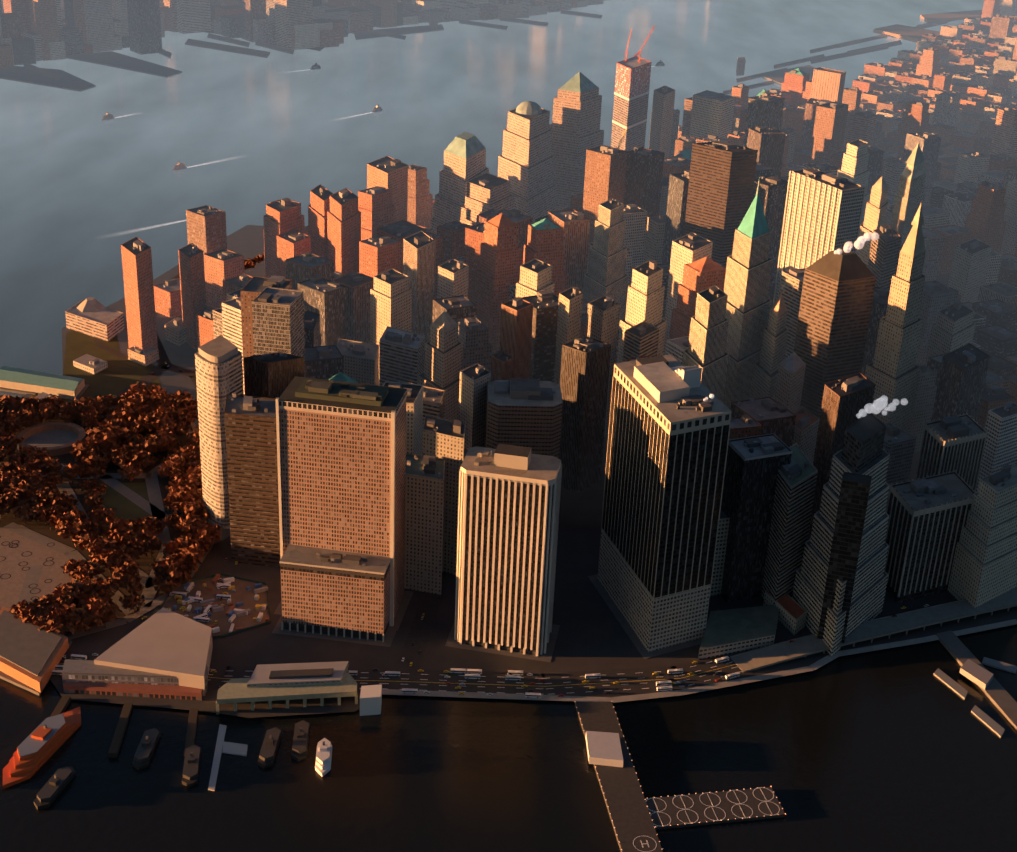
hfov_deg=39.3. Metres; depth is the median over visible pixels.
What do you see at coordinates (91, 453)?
tree
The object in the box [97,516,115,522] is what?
tree
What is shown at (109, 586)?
tree
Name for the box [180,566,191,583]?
tree
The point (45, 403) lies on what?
tree
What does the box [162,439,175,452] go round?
tree
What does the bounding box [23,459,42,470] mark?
tree
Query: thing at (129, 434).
tree
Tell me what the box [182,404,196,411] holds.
tree
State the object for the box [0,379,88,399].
pier
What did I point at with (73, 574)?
tree
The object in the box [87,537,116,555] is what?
tree
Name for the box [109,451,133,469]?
tree
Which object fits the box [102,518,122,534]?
tree
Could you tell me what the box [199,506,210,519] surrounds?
tree
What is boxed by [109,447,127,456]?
tree
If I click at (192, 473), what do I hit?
tree
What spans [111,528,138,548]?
tree
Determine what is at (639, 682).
street
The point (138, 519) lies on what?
tree
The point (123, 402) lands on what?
tree
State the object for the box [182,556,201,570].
tree
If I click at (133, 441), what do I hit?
tree
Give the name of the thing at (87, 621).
tree
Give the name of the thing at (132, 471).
tree
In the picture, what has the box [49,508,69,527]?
tree
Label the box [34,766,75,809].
boat
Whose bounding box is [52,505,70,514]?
tree
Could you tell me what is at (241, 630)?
site fence
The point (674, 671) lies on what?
bus
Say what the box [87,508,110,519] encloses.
tree
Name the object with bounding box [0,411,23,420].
tree
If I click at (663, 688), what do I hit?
bus
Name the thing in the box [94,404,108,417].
tree
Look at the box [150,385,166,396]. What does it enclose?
tree
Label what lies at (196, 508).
tree
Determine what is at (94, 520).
tree
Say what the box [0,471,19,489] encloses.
tree
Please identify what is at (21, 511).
tree
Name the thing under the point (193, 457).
tree
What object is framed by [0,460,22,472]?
tree
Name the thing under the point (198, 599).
bus
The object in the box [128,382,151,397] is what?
tree
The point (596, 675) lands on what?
bus
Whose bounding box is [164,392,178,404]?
tree
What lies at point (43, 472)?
tree
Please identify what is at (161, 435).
tree
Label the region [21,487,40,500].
tree
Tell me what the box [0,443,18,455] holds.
tree
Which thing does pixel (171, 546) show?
tree
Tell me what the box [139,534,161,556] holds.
tree
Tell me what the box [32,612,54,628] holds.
tree
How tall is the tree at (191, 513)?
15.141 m
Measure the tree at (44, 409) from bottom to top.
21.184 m
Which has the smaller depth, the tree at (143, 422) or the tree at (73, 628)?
the tree at (73, 628)
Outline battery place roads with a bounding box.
[93,274,196,397]
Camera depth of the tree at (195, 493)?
1330.84 m
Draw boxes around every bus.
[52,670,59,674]
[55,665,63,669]
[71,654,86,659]
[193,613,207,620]
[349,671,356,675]
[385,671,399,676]
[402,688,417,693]
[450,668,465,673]
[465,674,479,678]
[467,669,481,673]
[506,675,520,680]
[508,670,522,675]
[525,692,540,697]
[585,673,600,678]
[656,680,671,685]
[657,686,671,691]
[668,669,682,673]
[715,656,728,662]
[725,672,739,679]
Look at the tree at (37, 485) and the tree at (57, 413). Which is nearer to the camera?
the tree at (37, 485)
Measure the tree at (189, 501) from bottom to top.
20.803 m
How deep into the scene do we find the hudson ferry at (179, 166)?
2426.70 m
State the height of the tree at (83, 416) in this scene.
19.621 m
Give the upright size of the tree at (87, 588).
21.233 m
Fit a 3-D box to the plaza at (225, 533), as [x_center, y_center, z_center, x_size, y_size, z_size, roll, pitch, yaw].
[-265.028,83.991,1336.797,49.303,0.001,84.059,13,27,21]
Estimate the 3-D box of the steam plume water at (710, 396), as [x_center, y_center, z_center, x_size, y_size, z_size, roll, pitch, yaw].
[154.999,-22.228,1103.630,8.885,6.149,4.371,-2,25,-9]
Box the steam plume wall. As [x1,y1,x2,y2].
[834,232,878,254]
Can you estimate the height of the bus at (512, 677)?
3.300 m
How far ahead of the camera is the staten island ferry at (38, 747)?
1007.79 m
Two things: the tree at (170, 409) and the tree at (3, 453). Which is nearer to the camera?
the tree at (3, 453)
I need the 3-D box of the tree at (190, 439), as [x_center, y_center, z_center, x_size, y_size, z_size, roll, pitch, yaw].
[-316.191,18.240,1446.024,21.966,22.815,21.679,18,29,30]
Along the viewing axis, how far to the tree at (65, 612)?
1144.28 m
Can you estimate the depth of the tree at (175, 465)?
1389.26 m
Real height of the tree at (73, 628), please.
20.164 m
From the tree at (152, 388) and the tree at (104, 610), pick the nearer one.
the tree at (104, 610)
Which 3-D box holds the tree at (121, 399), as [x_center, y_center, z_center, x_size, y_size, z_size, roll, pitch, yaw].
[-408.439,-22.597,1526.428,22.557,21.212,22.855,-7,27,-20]
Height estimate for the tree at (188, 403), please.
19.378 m
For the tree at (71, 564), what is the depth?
1220.34 m
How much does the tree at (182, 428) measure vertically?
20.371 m
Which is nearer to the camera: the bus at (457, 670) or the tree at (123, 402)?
the bus at (457, 670)
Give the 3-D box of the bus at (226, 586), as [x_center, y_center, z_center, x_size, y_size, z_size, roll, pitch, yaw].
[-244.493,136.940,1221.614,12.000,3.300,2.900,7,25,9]
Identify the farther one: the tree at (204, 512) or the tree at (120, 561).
the tree at (204, 512)
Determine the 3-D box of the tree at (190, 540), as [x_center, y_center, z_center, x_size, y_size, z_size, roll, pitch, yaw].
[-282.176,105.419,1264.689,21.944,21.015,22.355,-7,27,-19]
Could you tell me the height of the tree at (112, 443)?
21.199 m
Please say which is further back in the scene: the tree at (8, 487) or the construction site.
the tree at (8, 487)
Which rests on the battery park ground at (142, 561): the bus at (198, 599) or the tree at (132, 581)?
the tree at (132, 581)
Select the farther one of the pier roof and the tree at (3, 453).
the pier roof
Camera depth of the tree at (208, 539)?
1266.76 m
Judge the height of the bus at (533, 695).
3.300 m
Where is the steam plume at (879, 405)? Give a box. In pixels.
[856,395,887,417]
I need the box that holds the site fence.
[157,573,270,637]
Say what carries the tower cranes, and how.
on the city buildings at (634, 298)
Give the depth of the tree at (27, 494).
1325.47 m
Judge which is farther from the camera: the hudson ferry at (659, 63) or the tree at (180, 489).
the hudson ferry at (659, 63)
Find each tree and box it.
[0,394,24,407]
[0,406,9,413]
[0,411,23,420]
[0,420,15,432]
[0,436,4,448]
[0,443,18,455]
[0,446,8,461]
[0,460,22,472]
[0,469,14,476]
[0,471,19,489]
[0,492,18,507]
[0,496,11,518]
[1,434,23,445]
[1,481,25,492]
[3,428,15,435]
[4,417,27,431]
[5,411,20,419]
[6,481,31,499]
[8,451,25,464]
[10,598,37,614]
[11,469,25,480]
[12,464,39,475]
[12,499,31,509]
[13,503,32,524]
[13,602,40,622]
[16,393,42,410]
[16,409,40,427]
[17,475,28,485]
[18,446,37,455]
[18,456,38,462]
[19,407,37,419]
[19,488,38,500]
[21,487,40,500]
[22,504,46,524]
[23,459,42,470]
[23,609,38,622]
[24,470,45,484]
[25,447,53,460]
[27,478,46,490]
[29,491,39,500]
[30,497,50,508]
[30,499,45,508]
[31,487,58,501]
[31,594,53,605]
[31,608,53,626]
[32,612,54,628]
[33,601,64,614]
[37,397,52,407]
[37,398,60,415]
[37,457,55,470]
[38,404,57,419]
[38,505,58,524]
[38,616,66,633]
[39,406,56,421]
[39,509,55,528]
[41,459,61,472]
[41,466,60,474]
[44,485,56,489]
[45,495,76,509]
[47,491,78,507]
[48,602,78,624]
[48,603,71,614]
[49,395,65,403]
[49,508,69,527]
[50,585,76,606]
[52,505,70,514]
[54,512,82,525]
[55,406,71,418]
[55,522,78,541]
[55,580,87,605]
[56,403,77,420]
[58,509,86,528]
[59,610,91,634]
[60,462,81,483]
[60,559,83,573]
[64,412,80,423]
[65,509,84,523]
[68,519,98,539]
[68,568,84,580]
[70,439,97,457]
[70,560,104,581]
[71,517,96,530]
[71,596,81,607]
[71,610,94,631]
[74,396,93,407]
[74,529,104,550]
[74,579,103,606]
[75,444,94,466]
[75,606,101,630]
[76,589,104,607]
[78,400,100,417]
[78,410,96,421]
[79,454,103,466]
[81,415,97,426]
[83,449,101,462]
[83,488,97,496]
[83,490,104,507]
[85,425,107,433]
[85,428,106,441]
[85,466,105,478]
[85,591,116,607]
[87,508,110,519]
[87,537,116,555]
[87,606,108,626]
[88,437,101,447]
[88,536,109,551]
[88,541,120,561]
[89,600,121,627]
[91,445,105,455]
[91,483,106,492]
[91,548,120,572]
[92,394,114,404]
[92,507,114,519]
[92,508,109,522]
[93,576,118,595]
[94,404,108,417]
[95,435,120,449]
[96,394,116,404]
[97,396,118,406]
[97,419,116,427]
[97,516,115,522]
[98,515,114,529]
[99,427,126,446]
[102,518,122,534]
[102,547,125,562]
[103,522,124,539]
[104,424,120,431]
[104,447,112,464]
[105,417,119,425]
[105,552,138,571]
[106,405,121,419]
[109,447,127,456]
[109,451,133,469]
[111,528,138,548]
[111,561,138,587]
[113,405,132,416]
[113,419,133,430]
[115,395,139,407]
[115,568,145,594]
[116,394,132,403]
[116,403,144,420]
[117,462,142,481]
[118,442,138,455]
[118,591,144,612]
[119,391,136,397]
[119,425,140,443]
[123,520,142,538]
[123,537,154,559]
[125,394,147,412]
[126,413,138,423]
[127,517,142,522]
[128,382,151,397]
[130,437,143,444]
[131,413,155,435]
[131,448,153,467]
[133,519,159,536]
[135,434,155,450]
[137,389,151,403]
[137,517,165,534]
[139,411,155,418]
[139,434,168,459]
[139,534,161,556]
[141,407,151,413]
[143,399,159,408]
[149,384,159,391]
[149,393,172,406]
[149,558,179,576]
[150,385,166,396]
[150,414,172,430]
[151,405,166,413]
[152,574,168,591]
[153,408,175,420]
[156,398,169,407]
[157,429,177,449]
[157,432,179,454]
[157,466,175,479]
[158,560,188,579]
[158,578,175,596]
[159,421,177,433]
[159,430,177,436]
[160,572,183,587]
[161,454,173,463]
[161,455,183,471]
[161,512,185,529]
[161,542,188,558]
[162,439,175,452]
[162,494,180,511]
[162,538,187,554]
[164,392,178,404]
[164,405,180,418]
[165,455,188,469]
[165,479,188,495]
[165,553,187,569]
[167,468,186,481]
[167,501,188,516]
[169,395,191,403]
[170,408,190,421]
[170,485,193,500]
[171,395,197,410]
[172,390,191,398]
[173,422,192,440]
[174,442,199,459]
[175,515,204,535]
[177,493,197,506]
[178,487,198,499]
[178,533,201,547]
[178,544,204,570]
[179,397,196,405]
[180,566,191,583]
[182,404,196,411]
[182,466,201,487]
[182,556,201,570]
[183,477,201,488]
[184,411,197,423]
[184,500,204,516]
[184,510,200,518]
[185,433,199,444]
[185,446,199,460]
[185,450,199,461]
[185,489,202,500]
[186,426,198,439]
[187,543,208,553]
[188,460,200,467]
[191,434,199,446]
[194,498,202,506]
[194,531,213,548]
[196,517,209,525]
[197,521,221,544]
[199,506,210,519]
[211,524,223,536]
[244,260,255,267]
[254,256,262,265]
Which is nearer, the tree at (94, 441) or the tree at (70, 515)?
the tree at (70, 515)
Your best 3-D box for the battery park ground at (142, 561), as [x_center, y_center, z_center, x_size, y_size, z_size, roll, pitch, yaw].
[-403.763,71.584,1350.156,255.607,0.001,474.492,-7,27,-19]
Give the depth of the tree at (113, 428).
1461.31 m
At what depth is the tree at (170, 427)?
1463.14 m
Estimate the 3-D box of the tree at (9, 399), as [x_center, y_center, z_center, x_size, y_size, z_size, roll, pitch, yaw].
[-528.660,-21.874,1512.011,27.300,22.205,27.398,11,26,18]
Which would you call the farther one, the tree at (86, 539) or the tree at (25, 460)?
the tree at (25, 460)
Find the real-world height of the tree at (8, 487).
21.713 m
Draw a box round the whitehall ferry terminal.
[50,607,212,757]
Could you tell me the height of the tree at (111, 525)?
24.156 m
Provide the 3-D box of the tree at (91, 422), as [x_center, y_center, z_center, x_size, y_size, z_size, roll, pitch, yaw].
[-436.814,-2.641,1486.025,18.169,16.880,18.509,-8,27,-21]
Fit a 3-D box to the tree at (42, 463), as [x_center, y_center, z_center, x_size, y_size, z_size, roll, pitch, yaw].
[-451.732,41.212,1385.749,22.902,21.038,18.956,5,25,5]
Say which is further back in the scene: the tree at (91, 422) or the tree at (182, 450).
the tree at (91, 422)
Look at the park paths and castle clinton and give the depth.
1341.53 m
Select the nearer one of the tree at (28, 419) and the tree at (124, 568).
the tree at (124, 568)
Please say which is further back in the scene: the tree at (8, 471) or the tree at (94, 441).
the tree at (94, 441)
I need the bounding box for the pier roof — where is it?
[0,366,82,390]
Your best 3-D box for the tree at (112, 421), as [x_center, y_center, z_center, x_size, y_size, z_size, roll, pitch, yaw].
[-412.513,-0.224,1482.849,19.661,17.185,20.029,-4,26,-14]
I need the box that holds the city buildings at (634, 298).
[0,0,1016,699]
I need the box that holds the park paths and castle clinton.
[0,414,213,639]
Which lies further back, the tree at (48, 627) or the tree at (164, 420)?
the tree at (164, 420)
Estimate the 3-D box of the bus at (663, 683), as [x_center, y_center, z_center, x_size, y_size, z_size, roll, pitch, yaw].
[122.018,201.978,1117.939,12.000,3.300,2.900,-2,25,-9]
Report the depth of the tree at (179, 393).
1541.00 m
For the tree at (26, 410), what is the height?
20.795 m
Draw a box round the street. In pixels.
[51,536,1016,702]
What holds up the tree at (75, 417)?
on the battery park ground at (142, 561)
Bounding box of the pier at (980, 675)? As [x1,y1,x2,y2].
[933,630,1016,737]
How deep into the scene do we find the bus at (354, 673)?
1112.02 m
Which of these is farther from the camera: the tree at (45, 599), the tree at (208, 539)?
the tree at (208, 539)
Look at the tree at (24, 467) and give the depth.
1364.28 m
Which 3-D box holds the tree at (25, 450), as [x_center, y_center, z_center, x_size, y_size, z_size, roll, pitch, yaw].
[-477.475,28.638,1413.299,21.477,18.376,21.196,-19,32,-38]
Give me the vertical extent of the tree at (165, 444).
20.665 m
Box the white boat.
[315,738,331,776]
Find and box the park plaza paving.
[0,525,75,608]
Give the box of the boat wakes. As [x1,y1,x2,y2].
[94,66,655,238]
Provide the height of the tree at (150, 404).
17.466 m
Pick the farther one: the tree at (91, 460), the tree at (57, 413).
the tree at (57, 413)
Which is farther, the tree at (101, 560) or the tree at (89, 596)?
the tree at (101, 560)
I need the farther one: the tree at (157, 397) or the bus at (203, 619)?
the tree at (157, 397)
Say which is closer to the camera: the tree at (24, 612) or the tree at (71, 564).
the tree at (24, 612)
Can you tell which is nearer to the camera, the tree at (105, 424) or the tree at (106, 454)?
the tree at (106, 454)
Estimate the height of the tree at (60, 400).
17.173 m
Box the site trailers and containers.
[169,574,268,632]
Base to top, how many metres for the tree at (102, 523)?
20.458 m
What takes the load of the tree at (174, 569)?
on the battery park ground at (142, 561)
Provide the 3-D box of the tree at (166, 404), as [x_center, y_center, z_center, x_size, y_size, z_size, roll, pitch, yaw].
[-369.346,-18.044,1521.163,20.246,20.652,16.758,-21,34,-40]
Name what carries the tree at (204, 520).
on the battery park ground at (142, 561)
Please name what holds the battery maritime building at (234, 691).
on the water surface at (902, 748)
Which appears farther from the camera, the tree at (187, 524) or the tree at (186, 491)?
the tree at (186, 491)
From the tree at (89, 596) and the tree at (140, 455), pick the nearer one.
the tree at (89, 596)
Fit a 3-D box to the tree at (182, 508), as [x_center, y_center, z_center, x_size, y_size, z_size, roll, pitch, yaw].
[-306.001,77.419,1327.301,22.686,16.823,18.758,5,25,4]
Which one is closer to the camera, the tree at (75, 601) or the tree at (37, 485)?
the tree at (75, 601)
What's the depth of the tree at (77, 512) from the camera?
1289.20 m
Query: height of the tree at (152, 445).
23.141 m
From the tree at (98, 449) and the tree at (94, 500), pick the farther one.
the tree at (98, 449)
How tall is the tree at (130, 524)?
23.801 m
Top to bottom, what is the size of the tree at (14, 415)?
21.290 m
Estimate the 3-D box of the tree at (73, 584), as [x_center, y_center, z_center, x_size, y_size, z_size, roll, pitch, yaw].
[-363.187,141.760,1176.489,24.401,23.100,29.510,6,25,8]
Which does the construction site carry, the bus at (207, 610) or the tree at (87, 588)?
the bus at (207, 610)
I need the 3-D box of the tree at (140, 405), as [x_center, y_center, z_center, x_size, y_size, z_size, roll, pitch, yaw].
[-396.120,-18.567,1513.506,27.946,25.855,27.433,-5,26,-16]
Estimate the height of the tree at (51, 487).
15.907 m
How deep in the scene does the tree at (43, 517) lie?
1292.17 m
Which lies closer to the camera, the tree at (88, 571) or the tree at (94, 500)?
the tree at (88, 571)
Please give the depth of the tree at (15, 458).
1397.18 m
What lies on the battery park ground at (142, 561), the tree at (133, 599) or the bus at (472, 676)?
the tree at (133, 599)
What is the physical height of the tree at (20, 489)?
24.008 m
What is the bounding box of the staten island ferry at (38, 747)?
[3,707,80,788]
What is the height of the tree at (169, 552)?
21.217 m
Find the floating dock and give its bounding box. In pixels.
[208,724,247,790]
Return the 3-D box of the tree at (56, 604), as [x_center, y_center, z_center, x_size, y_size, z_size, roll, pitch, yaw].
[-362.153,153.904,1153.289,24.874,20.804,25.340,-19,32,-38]
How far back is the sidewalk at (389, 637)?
1160.73 m
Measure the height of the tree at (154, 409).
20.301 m
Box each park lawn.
[24,330,161,407]
[97,482,155,534]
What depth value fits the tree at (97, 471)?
1384.99 m
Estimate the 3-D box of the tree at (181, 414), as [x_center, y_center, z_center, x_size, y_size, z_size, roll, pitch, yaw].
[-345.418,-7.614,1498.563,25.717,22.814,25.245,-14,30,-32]
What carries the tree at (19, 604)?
on the battery park ground at (142, 561)
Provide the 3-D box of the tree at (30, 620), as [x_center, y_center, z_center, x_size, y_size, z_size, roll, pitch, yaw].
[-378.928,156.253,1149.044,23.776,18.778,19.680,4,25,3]
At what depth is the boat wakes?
2458.83 m
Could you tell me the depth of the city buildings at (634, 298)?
1438.21 m
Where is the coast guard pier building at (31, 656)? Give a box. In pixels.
[0,606,71,695]
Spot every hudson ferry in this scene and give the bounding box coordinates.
[102,112,114,119]
[172,161,186,170]
[310,63,320,69]
[372,104,382,111]
[655,60,664,65]
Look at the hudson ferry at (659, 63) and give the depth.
3448.58 m
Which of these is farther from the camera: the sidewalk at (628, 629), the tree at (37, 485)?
the tree at (37, 485)
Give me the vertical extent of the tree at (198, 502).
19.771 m
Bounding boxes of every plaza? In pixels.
[198,515,229,540]
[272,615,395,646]
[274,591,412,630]
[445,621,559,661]
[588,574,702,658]
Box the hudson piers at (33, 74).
[0,8,981,202]
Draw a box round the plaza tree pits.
[0,536,54,609]
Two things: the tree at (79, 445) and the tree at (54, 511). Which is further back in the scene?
the tree at (79, 445)
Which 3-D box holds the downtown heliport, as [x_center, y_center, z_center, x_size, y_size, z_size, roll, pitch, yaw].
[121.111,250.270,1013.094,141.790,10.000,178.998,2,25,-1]
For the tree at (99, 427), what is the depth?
1459.57 m
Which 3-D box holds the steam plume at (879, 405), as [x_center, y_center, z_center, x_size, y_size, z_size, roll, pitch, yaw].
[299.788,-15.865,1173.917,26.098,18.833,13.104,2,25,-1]
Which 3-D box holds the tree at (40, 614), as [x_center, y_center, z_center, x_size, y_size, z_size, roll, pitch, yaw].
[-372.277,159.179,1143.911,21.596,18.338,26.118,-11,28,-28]
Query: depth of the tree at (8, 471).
1358.63 m
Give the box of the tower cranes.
[625,27,654,61]
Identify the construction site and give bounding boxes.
[161,575,269,635]
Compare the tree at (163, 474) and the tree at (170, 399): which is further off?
the tree at (170, 399)
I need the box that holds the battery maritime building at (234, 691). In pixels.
[216,661,381,715]
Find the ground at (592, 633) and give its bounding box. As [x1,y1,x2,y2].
[20,39,1016,717]
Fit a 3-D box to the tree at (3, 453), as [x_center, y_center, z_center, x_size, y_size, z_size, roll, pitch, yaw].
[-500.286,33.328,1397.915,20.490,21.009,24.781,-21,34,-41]
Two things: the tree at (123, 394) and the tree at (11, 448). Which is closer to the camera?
the tree at (11, 448)
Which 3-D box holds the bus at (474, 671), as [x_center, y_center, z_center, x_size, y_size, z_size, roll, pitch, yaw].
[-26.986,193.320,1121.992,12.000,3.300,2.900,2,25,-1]
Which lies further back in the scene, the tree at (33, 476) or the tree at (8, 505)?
the tree at (33, 476)
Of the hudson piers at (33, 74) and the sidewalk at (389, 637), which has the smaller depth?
the sidewalk at (389, 637)
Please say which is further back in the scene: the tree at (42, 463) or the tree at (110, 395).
the tree at (110, 395)
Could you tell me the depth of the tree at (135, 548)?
1250.34 m
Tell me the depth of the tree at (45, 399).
1514.90 m
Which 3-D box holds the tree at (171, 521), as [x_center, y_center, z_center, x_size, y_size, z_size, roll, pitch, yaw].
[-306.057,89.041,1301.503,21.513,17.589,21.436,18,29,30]
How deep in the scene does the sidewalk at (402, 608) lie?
1197.57 m
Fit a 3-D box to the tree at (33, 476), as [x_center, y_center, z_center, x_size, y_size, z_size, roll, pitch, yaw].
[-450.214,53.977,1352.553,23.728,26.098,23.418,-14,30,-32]
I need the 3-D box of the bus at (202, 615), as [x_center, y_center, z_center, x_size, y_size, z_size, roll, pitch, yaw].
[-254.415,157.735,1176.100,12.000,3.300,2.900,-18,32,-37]
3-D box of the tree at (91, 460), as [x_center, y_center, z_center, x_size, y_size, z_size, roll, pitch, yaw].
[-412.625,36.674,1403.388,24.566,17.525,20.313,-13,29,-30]
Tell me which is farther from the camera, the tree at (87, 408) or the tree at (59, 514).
the tree at (87, 408)
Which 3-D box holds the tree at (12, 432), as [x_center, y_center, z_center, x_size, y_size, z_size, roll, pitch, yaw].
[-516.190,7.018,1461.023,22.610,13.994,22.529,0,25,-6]
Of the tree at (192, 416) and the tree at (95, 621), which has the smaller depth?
the tree at (95, 621)
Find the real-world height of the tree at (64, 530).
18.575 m
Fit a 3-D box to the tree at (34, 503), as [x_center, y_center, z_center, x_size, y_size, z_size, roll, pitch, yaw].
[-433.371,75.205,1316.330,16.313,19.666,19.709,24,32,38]
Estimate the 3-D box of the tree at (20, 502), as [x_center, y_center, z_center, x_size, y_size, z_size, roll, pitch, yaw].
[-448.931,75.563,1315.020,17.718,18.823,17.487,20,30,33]
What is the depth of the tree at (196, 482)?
1361.52 m
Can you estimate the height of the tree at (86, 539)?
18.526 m
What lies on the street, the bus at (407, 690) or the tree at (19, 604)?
the bus at (407, 690)
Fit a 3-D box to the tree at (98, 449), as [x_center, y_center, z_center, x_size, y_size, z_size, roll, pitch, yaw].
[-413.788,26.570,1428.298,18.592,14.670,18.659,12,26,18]
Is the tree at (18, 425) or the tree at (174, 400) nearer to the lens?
the tree at (18, 425)
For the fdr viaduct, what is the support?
on the ground at (592, 633)
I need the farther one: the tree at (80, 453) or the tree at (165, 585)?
the tree at (80, 453)
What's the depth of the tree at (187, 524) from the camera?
1278.24 m
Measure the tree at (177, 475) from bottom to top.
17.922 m
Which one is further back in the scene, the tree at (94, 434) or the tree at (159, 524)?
the tree at (94, 434)
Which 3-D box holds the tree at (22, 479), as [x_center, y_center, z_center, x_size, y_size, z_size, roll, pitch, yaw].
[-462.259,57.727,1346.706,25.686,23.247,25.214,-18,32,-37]
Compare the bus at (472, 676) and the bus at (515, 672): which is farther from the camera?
the bus at (515, 672)
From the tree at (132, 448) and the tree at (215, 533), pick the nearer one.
the tree at (215, 533)
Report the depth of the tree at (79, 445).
1421.09 m
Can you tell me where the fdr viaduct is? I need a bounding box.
[730,588,1016,671]
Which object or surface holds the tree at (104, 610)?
on the battery park ground at (142, 561)
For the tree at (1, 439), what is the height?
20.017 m
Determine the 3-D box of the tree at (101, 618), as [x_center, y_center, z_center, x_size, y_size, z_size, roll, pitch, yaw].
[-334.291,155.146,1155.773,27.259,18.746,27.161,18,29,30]
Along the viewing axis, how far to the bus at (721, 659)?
1149.89 m
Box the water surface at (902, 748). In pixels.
[0,0,1016,851]
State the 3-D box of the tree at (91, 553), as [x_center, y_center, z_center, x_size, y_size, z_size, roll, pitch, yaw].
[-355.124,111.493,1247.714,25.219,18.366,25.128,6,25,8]
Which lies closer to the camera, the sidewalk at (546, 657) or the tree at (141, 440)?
the sidewalk at (546, 657)
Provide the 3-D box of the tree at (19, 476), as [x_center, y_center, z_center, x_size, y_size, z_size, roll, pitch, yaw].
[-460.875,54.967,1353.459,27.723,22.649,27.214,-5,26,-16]
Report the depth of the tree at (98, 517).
1296.37 m
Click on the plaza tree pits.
(28, 567)
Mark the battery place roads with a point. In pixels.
(157, 371)
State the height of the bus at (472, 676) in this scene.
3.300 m
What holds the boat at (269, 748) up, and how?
on the water surface at (902, 748)
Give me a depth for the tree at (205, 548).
1256.91 m
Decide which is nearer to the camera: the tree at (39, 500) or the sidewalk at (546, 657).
the sidewalk at (546, 657)
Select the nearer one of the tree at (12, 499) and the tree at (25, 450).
the tree at (12, 499)
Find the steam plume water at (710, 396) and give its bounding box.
[703,394,713,400]
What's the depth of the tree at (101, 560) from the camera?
1227.23 m
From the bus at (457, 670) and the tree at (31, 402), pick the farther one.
the tree at (31, 402)
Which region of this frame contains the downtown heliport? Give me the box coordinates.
[575,701,785,851]
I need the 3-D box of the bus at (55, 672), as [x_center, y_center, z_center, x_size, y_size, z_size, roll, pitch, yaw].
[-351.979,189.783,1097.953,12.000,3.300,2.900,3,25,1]
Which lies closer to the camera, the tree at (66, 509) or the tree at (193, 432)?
the tree at (66, 509)
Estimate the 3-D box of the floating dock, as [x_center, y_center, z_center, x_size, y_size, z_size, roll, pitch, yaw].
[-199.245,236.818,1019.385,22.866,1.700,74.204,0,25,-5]
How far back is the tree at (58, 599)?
1164.81 m
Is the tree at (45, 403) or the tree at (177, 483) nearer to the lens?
the tree at (177, 483)
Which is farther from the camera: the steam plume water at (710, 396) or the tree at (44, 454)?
the tree at (44, 454)
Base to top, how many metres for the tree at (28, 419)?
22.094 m
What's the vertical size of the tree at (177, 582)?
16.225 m
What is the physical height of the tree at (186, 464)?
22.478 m
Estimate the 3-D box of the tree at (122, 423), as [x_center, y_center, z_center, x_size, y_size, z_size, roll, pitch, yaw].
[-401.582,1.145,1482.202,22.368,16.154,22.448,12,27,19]
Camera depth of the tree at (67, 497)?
1318.48 m
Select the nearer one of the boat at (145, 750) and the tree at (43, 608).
the boat at (145, 750)
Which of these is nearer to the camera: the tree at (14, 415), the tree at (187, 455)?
the tree at (187, 455)
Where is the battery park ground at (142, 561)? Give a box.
[0,407,199,639]
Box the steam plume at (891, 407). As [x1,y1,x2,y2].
[882,398,907,415]
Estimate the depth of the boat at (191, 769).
1000.38 m
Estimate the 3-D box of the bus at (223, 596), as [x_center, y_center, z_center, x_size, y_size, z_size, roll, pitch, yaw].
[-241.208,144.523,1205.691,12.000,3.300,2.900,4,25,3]
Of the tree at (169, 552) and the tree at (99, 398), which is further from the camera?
the tree at (99, 398)
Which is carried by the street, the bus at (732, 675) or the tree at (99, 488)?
the bus at (732, 675)
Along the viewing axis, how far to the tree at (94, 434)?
1440.69 m
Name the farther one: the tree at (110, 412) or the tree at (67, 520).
the tree at (110, 412)
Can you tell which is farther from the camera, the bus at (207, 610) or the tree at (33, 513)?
the tree at (33, 513)
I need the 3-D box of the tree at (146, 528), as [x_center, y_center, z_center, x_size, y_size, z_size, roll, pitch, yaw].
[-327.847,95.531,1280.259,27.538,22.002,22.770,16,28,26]
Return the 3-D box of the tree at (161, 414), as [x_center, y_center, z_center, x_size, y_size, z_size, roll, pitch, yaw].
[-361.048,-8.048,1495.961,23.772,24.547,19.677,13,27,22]
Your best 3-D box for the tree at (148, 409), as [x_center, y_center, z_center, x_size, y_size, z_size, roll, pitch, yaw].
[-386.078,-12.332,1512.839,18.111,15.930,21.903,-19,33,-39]
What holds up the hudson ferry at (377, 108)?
on the water surface at (902, 748)
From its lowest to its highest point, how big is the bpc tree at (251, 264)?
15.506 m
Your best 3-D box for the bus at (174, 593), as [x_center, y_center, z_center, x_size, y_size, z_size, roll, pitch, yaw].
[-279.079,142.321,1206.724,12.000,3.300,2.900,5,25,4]

